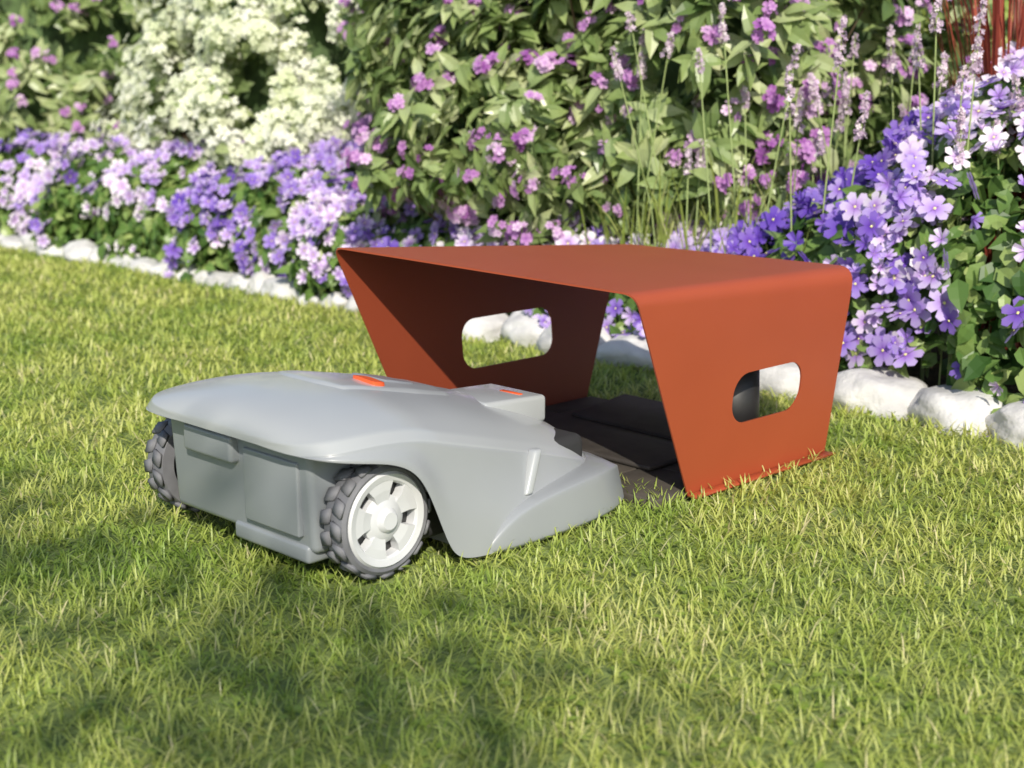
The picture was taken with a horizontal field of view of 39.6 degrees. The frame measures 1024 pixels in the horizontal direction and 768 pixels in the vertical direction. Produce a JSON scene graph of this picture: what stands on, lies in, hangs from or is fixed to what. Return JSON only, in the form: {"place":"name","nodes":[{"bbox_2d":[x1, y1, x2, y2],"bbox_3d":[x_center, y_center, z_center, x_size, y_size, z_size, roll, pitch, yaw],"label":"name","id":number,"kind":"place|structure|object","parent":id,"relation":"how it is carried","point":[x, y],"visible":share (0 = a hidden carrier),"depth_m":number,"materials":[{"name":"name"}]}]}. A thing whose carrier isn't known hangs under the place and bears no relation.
{"place":"outdoors","nodes":[
{"label":"outdoors","id":0,"kind":"place"},
{"bbox_2d":[0,243,1023,767],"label":"lawn","id":1,"kind":"structure","parent":0,"point":[532,761],"depth_m":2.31,"materials":[{"name":"plant"}]},
{"bbox_2d":[144,370,623,579],"bbox_3d":[-0.238,0.110,2.952,0.719,0.326,0.884,12,17,43],"label":"robotic lawn mower","id":2,"kind":"object","parent":1,"relation":"on","point":[369,476],"visible":1,"depth_m":2.66,"materials":[{"name":"grey plastic"}]},
{"bbox_2d":[0,223,1023,448],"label":"stone edging","id":3,"kind":"object","parent":1,"relation":"on","point":[883,390],"visible":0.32,"depth_m":4.06,"materials":[{"name":"white stone"}]},
{"bbox_2d":[336,244,851,509],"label":"mower garage","id":4,"kind":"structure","parent":1,"relation":"on","point":[717,327],"depth_m":3.28,"materials":[{"name":"orange metal"}]},
{"bbox_2d":[543,370,759,470],"bbox_3d":[0.340,0.011,3.480,0.440,0.260,0.623,-12,17,-43],"label":"charging station","id":5,"kind":"object","parent":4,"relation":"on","point":[629,430],"visible":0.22,"depth_m":3.49,"materials":[{"name":"black plastic"}]},
{"bbox_2d":[10,210,1022,393],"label":"flower bed soil","id":6,"kind":"structure","parent":0,"point":[932,379],"depth_m":4.36,"materials":[{"name":"brown soil"}]},
{"bbox_2d":[0,0,203,209],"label":"rhododendron shrub","id":7,"kind":"object","parent":6,"relation":"on","point":[59,59],"visible":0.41,"depth_m":8.10,"materials":[{"name":"green plant"}]},
{"bbox_2d":[90,0,450,172],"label":"hydrangea shrub","id":8,"kind":"object","parent":6,"relation":"on","point":[268,77],"visible":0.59,"depth_m":6.72,"materials":[{"name":"white plant"}]},
{"bbox_2d":[0,41,1023,436],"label":"violet flowers","id":9,"kind":"object","parent":6,"relation":"on","point":[250,217],"visible":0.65,"depth_m":4.34,"materials":[{"name":"purple plant"}]},
{"bbox_2d":[567,174,708,245],"bbox_3d":[0.496,-0.452,4.881,0.646,0.600,0.722,0,12,0],"label":"iris plant","id":10,"kind":"object","parent":6,"relation":"on","point":[606,231],"visible":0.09,"depth_m":4.71,"materials":[{"name":"green plant"}]},
{"bbox_2d":[334,0,1021,245],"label":"rhododendron shrub","id":11,"kind":"object","parent":6,"relation":"on","point":[524,100],"visible":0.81,"depth_m":4.93,"materials":[{"name":"green plant"}]},
{"bbox_2d":[566,134,809,314],"bbox_3d":[0.543,-0.462,4.663,0.877,0.715,0.807,0,12,0],"label":"iris plant","id":12,"kind":"object","parent":6,"relation":"on","point":[664,236],"visible":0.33,"depth_m":4.54,"materials":[{"name":"green plant"}]},
{"bbox_2d":[677,189,846,362],"bbox_3d":[0.816,-0.331,4.399,0.625,0.573,0.783,-11,17,-40],"label":"iris plant","id":13,"kind":"object","parent":6,"relation":"on","point":[742,231],"visible":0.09,"depth_m":4.32,"materials":[{"name":"green plant"}]},
{"bbox_2d":[675,133,857,250],"bbox_3d":[0.880,-0.490,4.675,0.774,0.764,0.807,0,12,0],"label":"iris plant","id":14,"kind":"object","parent":6,"relation":"on","point":[772,203],"visible":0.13,"depth_m":4.49,"materials":[{"name":"green plant"}]},
{"bbox_2d":[610,0,1023,385],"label":"lavender plant","id":15,"kind":"object","parent":6,"relation":"on","point":[972,71],"visible":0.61,"depth_m":4.33,"materials":[{"name":"purple plant"}]},
{"bbox_2d":[877,0,1023,111],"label":"privet shrub","id":16,"kind":"object","parent":6,"relation":"on","point":[930,56],"visible":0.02,"depth_m":5.73,"materials":[{"name":"plant"}]},
{"bbox_2d":[1000,29,1020,197],"bbox_3d":[2.739,-1.126,5.515,1.910,1.663,1.904,-5,13,-21],"label":"privet shrub","id":17,"kind":"object","parent":6,"relation":"on","point":[1012,40],"visible":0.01,"depth_m":5.73,"materials":[{"name":"green plant"}]},
{"bbox_2d":[927,0,1023,355],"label":"red ornamental grass","id":18,"kind":"object","parent":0,"point":[998,25],"depth_m":4.17,"materials":[{"name":"plant"}]}
]}

